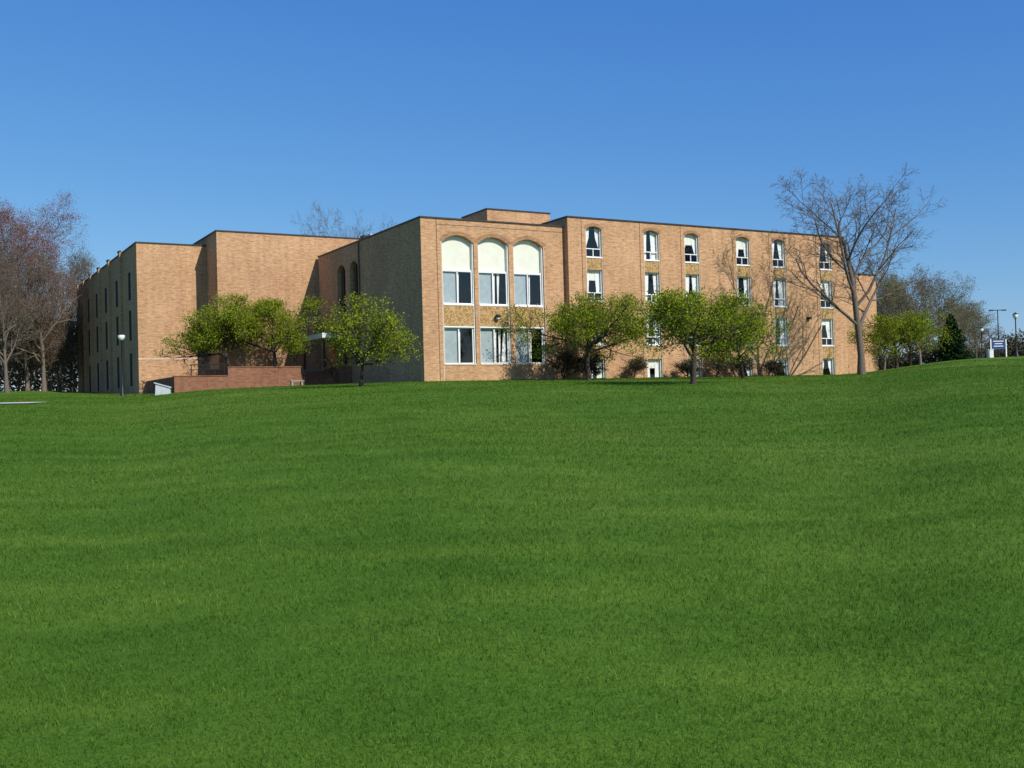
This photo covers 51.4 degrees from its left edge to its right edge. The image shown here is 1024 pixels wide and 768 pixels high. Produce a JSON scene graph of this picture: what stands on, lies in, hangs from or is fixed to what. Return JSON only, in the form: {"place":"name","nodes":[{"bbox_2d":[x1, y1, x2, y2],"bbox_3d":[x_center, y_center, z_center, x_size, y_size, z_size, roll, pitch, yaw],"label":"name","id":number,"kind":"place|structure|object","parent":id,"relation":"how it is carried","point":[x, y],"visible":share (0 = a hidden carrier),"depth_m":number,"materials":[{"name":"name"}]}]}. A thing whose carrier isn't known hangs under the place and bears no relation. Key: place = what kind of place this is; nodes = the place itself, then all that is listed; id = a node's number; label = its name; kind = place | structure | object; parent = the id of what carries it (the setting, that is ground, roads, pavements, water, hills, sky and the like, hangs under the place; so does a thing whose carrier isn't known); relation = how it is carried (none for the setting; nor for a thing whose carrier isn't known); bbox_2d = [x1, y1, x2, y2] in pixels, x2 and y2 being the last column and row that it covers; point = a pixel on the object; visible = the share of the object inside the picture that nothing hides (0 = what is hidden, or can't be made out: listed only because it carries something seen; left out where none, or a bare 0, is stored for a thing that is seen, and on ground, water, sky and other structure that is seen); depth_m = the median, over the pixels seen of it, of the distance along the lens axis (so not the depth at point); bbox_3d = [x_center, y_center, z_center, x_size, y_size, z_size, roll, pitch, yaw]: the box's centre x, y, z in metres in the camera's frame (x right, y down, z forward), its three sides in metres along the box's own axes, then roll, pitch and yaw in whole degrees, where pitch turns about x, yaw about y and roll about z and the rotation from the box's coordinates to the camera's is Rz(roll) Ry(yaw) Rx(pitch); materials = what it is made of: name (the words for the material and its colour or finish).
{"place":"outdoors","nodes":[
{"label":"outdoors","id":0,"kind":"place"},
{"bbox_2d":[301,369,327,370],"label":"terrace floor","id":1,"kind":"structure","parent":0,"point":[314,370],"depth_m":80.24,"materials":[{"name":"grey concrete"}]},
{"bbox_2d":[154,290,272,375],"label":"crabapple tree","id":2,"kind":"object","parent":1,"relation":"on","point":[200,341],"visible":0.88,"depth_m":76.08,"materials":[{"name":"green plant"}]},
{"bbox_2d":[201,294,333,365],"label":"crabapple tree","id":3,"kind":"object","parent":1,"relation":"on","point":[291,340],"visible":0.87,"depth_m":77.64,"materials":[{"name":"green plant"}]},
{"bbox_2d":[303,339,325,368],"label":"canopy posts","id":4,"kind":"object","parent":1,"relation":"on","point":[324,358],"visible":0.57,"depth_m":77.17,"materials":[{"name":"metal"}]},
{"bbox_2d":[462,209,549,223],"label":"roof penthouse","id":5,"kind":"object","parent":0,"point":[512,216],"visible":0.36,"depth_m":80.37,"materials":[{"name":"brown brick"}]},
{"bbox_2d":[0,356,1023,767],"bbox_3d":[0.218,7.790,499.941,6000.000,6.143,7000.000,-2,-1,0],"label":"ground","id":6,"kind":"structure","parent":0,"point":[364,662],"depth_m":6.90,"materials":[{"name":"plant"}]},
{"bbox_2d":[0,402,36,403],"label":"footpath","id":7,"kind":"structure","parent":6,"relation":"on","point":[18,402],"depth_m":50.92,"materials":[{"name":"concrete"}]},
{"bbox_2d":[0,257,45,392],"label":"bare tree","id":8,"kind":"object","parent":6,"relation":"on","point":[15,309],"visible":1,"depth_m":92.94,"materials":[{"name":"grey plant"}]},
{"bbox_2d":[0,210,57,365],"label":"bare tree","id":9,"kind":"object","parent":6,"relation":"on","point":[3,247],"visible":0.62,"depth_m":97.50,"materials":[{"name":"brown plant"}]},
{"bbox_2d":[0,238,57,320],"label":"bare tree","id":10,"kind":"object","parent":6,"relation":"on","point":[21,272],"visible":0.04,"depth_m":124.32,"materials":[{"name":"beige plant"}]},
{"bbox_2d":[0,296,85,391],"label":"woodland undergrowth","id":11,"kind":"object","parent":6,"relation":"on","point":[58,354],"visible":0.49,"depth_m":106.13,"materials":[{"name":"beige plant"}]},
{"bbox_2d":[0,247,88,390],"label":"bare tree","id":12,"kind":"object","parent":6,"relation":"on","point":[41,347],"visible":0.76,"depth_m":99.06,"materials":[{"name":"beige plant"}]},
{"bbox_2d":[0,189,91,390],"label":"bare tree","id":13,"kind":"object","parent":6,"relation":"on","point":[53,246],"visible":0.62,"depth_m":103.81,"materials":[{"name":"beige plant"}]},
{"bbox_2d":[20,237,98,390],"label":"bare tree","id":14,"kind":"object","parent":6,"relation":"on","point":[81,266],"visible":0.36,"depth_m":118.20,"materials":[{"name":"brown plant"}]},
{"bbox_2d":[53,255,94,371],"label":"bare tree","id":15,"kind":"object","parent":6,"relation":"on","point":[75,287],"visible":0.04,"depth_m":131.49,"materials":[{"name":"brown plant"}]},
{"bbox_2d":[118,332,125,395],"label":"street lamp","id":16,"kind":"object","parent":6,"relation":"on","point":[121,336],"visible":0.94,"depth_m":73.99,"materials":[{"name":"grey metal"}]},
{"bbox_2d":[154,382,171,395],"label":"utility box","id":17,"kind":"object","parent":6,"relation":"on","point":[160,389],"visible":0.85,"depth_m":71.61,"materials":[{"name":"grey metal"}]},
{"bbox_2d":[76,231,359,393],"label":"block walls","id":18,"kind":"structure","parent":6,"relation":"on","point":[170,284],"depth_m":83.27,"materials":[{"name":"brick"}]},
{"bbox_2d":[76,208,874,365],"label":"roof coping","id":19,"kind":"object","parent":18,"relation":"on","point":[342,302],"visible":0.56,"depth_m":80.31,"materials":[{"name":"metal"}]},
{"bbox_2d":[146,366,351,393],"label":"retaining walls","id":20,"kind":"structure","parent":6,"relation":"on","point":[240,377],"depth_m":75.70,"materials":[{"name":"red brick"}]},
{"bbox_2d":[172,366,301,376],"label":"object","id":21,"kind":"structure","parent":20,"relation":"on","point":[241,366],"depth_m":75.45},
{"bbox_2d":[190,357,337,384],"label":"railing","id":22,"kind":"object","parent":20,"relation":"on","point":[214,369],"visible":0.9,"depth_m":75.96,"materials":[{"name":"metal"}]},
{"bbox_2d":[289,380,303,385],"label":"concrete bench","id":23,"kind":"object","parent":6,"relation":"on","point":[292,381],"visible":0.76,"depth_m":75.68,"materials":[{"name":"grey concrete"}]},
{"bbox_2d":[301,371,336,385],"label":"steps","id":24,"kind":"structure","parent":6,"relation":"on","point":[315,377],"depth_m":79.24,"materials":[{"name":"concrete"}]},
{"bbox_2d":[290,200,374,237],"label":"bare tree","id":25,"kind":"object","parent":6,"relation":"on","point":[357,221],"visible":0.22,"depth_m":112.27,"materials":[{"name":"brown plant"}]},
{"bbox_2d":[314,291,423,386],"bbox_3d":[-8.257,-2.402,60.006,6.481,6.157,6.018,-2,-1,7],"label":"crabapple tree","id":26,"kind":"object","parent":6,"relation":"on","point":[383,330],"visible":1,"depth_m":59.12,"materials":[{"name":"green plant"}]},
{"bbox_2d":[318,219,421,383],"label":"side wall","id":27,"kind":"structure","parent":6,"relation":"on","point":[389,262],"depth_m":73.80,"materials":[{"name":"brick"}]},
{"bbox_2d":[302,333,355,341],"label":"entry canopy","id":28,"kind":"object","parent":27,"relation":"attached to","point":[319,337],"visible":0.5,"depth_m":78.31,"materials":[{"name":"grey metal"}]},
{"bbox_2d":[352,214,394,237],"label":"bare tree","id":29,"kind":"object","parent":6,"relation":"on","point":[373,233],"visible":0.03,"depth_m":118.06,"materials":[{"name":"brown plant"}]},
{"bbox_2d":[82,231,830,391],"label":"interior","id":30,"kind":"object","parent":6,"relation":"on","point":[465,334],"visible":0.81,"depth_m":78.11,"materials":[{"name":"black"}]},
{"bbox_2d":[138,229,835,380],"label":"stone trim","id":31,"kind":"structure","parent":6,"relation":"on","point":[645,304],"depth_m":78.92,"materials":[{"name":"stone"}]},
{"bbox_2d":[418,217,567,381],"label":"front wall","id":32,"kind":"structure","parent":6,"relation":"on","point":[554,290],"depth_m":70.11,"materials":[{"name":"brick"}]},
{"bbox_2d":[0,312,1023,391],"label":"distant woodland","id":33,"kind":"object","parent":6,"relation":"on","point":[926,359],"visible":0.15,"depth_m":165.50,"materials":[{"name":"plant"}]},
{"bbox_2d":[542,346,584,379],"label":"bare shrub","id":34,"kind":"object","parent":6,"relation":"on","point":[567,359],"visible":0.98,"depth_m":71.14,"materials":[{"name":"brown plant"}]},
{"bbox_2d":[498,289,659,379],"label":"crabapple tree","id":35,"kind":"object","parent":6,"relation":"on","point":[592,321],"visible":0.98,"depth_m":68.72,"materials":[{"name":"green plant"}]},
{"bbox_2d":[573,351,608,377],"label":"bare shrub","id":36,"kind":"object","parent":6,"relation":"on","point":[593,360],"visible":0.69,"depth_m":71.41,"materials":[{"name":"brown plant"}]},
{"bbox_2d":[619,354,651,377],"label":"bare shrub","id":37,"kind":"object","parent":6,"relation":"on","point":[635,364],"visible":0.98,"depth_m":73.50,"materials":[{"name":"brown plant"}]},
{"bbox_2d":[667,358,705,376],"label":"bare shrub","id":38,"kind":"object","parent":6,"relation":"on","point":[685,365],"visible":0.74,"depth_m":76.05,"materials":[{"name":"brown plant"}]},
{"bbox_2d":[564,217,847,378],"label":"wing wall","id":39,"kind":"structure","parent":6,"relation":"on","point":[623,249],"depth_m":79.43,"materials":[{"name":"brown brick"}]},
{"bbox_2d":[358,222,819,380],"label":"wall joints","id":40,"kind":"object","parent":39,"relation":"attached to","point":[582,279],"depth_m":76.21,"materials":[{"name":"brown brick"}]},
{"bbox_2d":[439,223,829,246],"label":"arch bands","id":41,"kind":"object","parent":39,"relation":"attached to","point":[479,239],"visible":0.93,"depth_m":72.03,"materials":[{"name":"brick"}]},
{"bbox_2d":[442,229,833,377],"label":"window frames","id":42,"kind":"structure","parent":39,"relation":"in","point":[471,271],"depth_m":72.27,"materials":[{"name":"white metal"}]},
{"bbox_2d":[458,227,831,377],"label":"curtains","id":43,"kind":"object","parent":39,"relation":"attached to","point":[694,282],"visible":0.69,"depth_m":77.26,"materials":[{"name":"white fabric"}]},
{"bbox_2d":[589,227,821,246],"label":"roof","id":44,"kind":"structure","parent":39,"relation":"attached to","point":[647,232],"depth_m":77.57,"materials":[{"name":"metal"}]},
{"bbox_2d":[635,284,779,383],"bbox_3d":[9.433,-2.645,57.241,8.267,5.483,8.446,-2,-1,32],"label":"crabapple tree","id":45,"kind":"object","parent":6,"relation":"on","point":[685,317],"visible":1,"depth_m":56.50,"materials":[{"name":"green plant"}]},
{"bbox_2d":[698,358,736,376],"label":"bare shrub","id":46,"kind":"object","parent":6,"relation":"on","point":[725,367],"visible":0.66,"depth_m":77.36,"materials":[{"name":"brown plant"}]},
{"bbox_2d":[691,310,792,378],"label":"crabapple tree","id":47,"kind":"object","parent":6,"relation":"on","point":[720,354],"visible":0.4,"depth_m":66.76,"materials":[{"name":"green plant"}]},
{"bbox_2d":[726,354,761,376],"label":"bare shrub","id":48,"kind":"object","parent":6,"relation":"on","point":[749,367],"visible":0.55,"depth_m":78.36,"materials":[{"name":"brown plant"}]},
{"bbox_2d":[757,357,787,375],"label":"bare shrub","id":49,"kind":"object","parent":6,"relation":"on","point":[774,366],"visible":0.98,"depth_m":80.23,"materials":[{"name":"brown plant"}]},
{"bbox_2d":[758,161,947,374],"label":"bare maple tree","id":50,"kind":"object","parent":6,"relation":"on","point":[856,321],"visible":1,"depth_m":75.98,"materials":[{"name":"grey plant"}]},
{"bbox_2d":[845,274,878,373],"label":"extension","id":51,"kind":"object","parent":6,"relation":"on","point":[871,365],"depth_m":96.59,"materials":[{"name":"brick"}]},
{"bbox_2d":[876,273,914,369],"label":"bare tree","id":52,"kind":"object","parent":6,"relation":"on","point":[884,364],"visible":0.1,"depth_m":134.67,"materials":[{"name":"beige plant"}]},
{"bbox_2d":[859,259,941,366],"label":"bare tree","id":53,"kind":"object","parent":6,"relation":"on","point":[896,285],"visible":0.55,"depth_m":117.30,"materials":[{"name":"beige plant"}]},
{"bbox_2d":[847,307,955,368],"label":"crabapple tree","id":54,"kind":"object","parent":6,"relation":"on","point":[881,337],"visible":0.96,"depth_m":88.73,"materials":[{"name":"green plant"}]},
{"bbox_2d":[892,316,949,365],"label":"crabapple tree","id":55,"kind":"object","parent":6,"relation":"on","point":[917,348],"visible":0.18,"depth_m":96.12,"materials":[{"name":"green plant"}]},
{"bbox_2d":[878,265,970,364],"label":"bare tree","id":56,"kind":"object","parent":6,"relation":"on","point":[924,288],"visible":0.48,"depth_m":129.97,"materials":[{"name":"beige plant"}]},
{"bbox_2d":[915,271,988,361],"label":"bare tree","id":57,"kind":"object","parent":6,"relation":"on","point":[953,301],"visible":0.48,"depth_m":138.65,"materials":[{"name":"beige plant"}]},
{"bbox_2d":[930,314,976,362],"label":"fir tree","id":58,"kind":"object","parent":6,"relation":"on","point":[955,347],"visible":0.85,"depth_m":104.56,"materials":[{"name":"green plant"}]},
{"bbox_2d":[931,298,992,355],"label":"bare tree","id":59,"kind":"object","parent":6,"relation":"on","point":[973,316],"visible":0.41,"depth_m":149.68,"materials":[{"name":"beige plant"}]},
{"bbox_2d":[979,327,983,357],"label":"street lamp","id":60,"kind":"object","parent":6,"relation":"on","point":[981,329],"visible":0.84,"depth_m":125.04,"materials":[{"name":"grey metal"}]},
{"bbox_2d":[961,308,1013,357],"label":"bare tree","id":61,"kind":"object","parent":6,"relation":"on","point":[985,332],"visible":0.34,"depth_m":158.93,"materials":[{"name":"beige plant"}]},
{"bbox_2d":[986,349,993,357],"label":"utility cabinet","id":62,"kind":"object","parent":6,"relation":"on","point":[990,353],"visible":0.82,"depth_m":101.85,"materials":[{"name":"grey metal"}]},
{"bbox_2d":[989,309,1005,356],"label":"light mast","id":63,"kind":"object","parent":6,"relation":"on","point":[998,327],"visible":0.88,"depth_m":140.06,"materials":[{"name":"grey metal"}]},
{"bbox_2d":[990,339,1006,356],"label":"campus sign","id":64,"kind":"object","parent":6,"relation":"on","point":[996,344],"visible":0.81,"depth_m":103.03,"materials":[{"name":"blue metal"}]},
{"bbox_2d":[1012,312,1018,356],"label":"street lamp","id":65,"kind":"object","parent":6,"relation":"on","point":[1015,315],"visible":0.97,"depth_m":100.01,"materials":[{"name":"grey metal"}]},
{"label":"window","id":66,"kind":"object","parent":6,"relation":"on","visible":0},
{"bbox_2d":[443,271,528,362],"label":"grey blinds","id":67,"kind":"object","parent":66,"relation":"attached to","point":[485,297],"visible":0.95,"depth_m":70.75,"materials":[{"name":"grey fabric"}]},
{"bbox_2d":[442,234,825,367],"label":"blinds","id":68,"kind":"object","parent":66,"relation":"attached to","point":[491,253],"visible":0.66,"depth_m":71.21,"materials":[{"name":"white fabric"}]},
{"bbox_2d":[444,258,833,358],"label":"spandrel panels","id":69,"kind":"object","parent":66,"relation":"attached to","point":[458,315],"visible":0.69,"depth_m":74.21,"materials":[{"name":"brown stone"}]},
{"bbox_2d":[0,0,1023,390],"label":"sky","id":70,"kind":"structure","parent":0,"point":[168,121],"materials":[{"name":"blue"}]},
{"bbox_2d":[546,218,568,378],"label":"wing side wall","id":71,"kind":"structure","parent":0,"point":[560,222],"depth_m":73.57,"materials":[{"name":"brown brick"}]}
]}

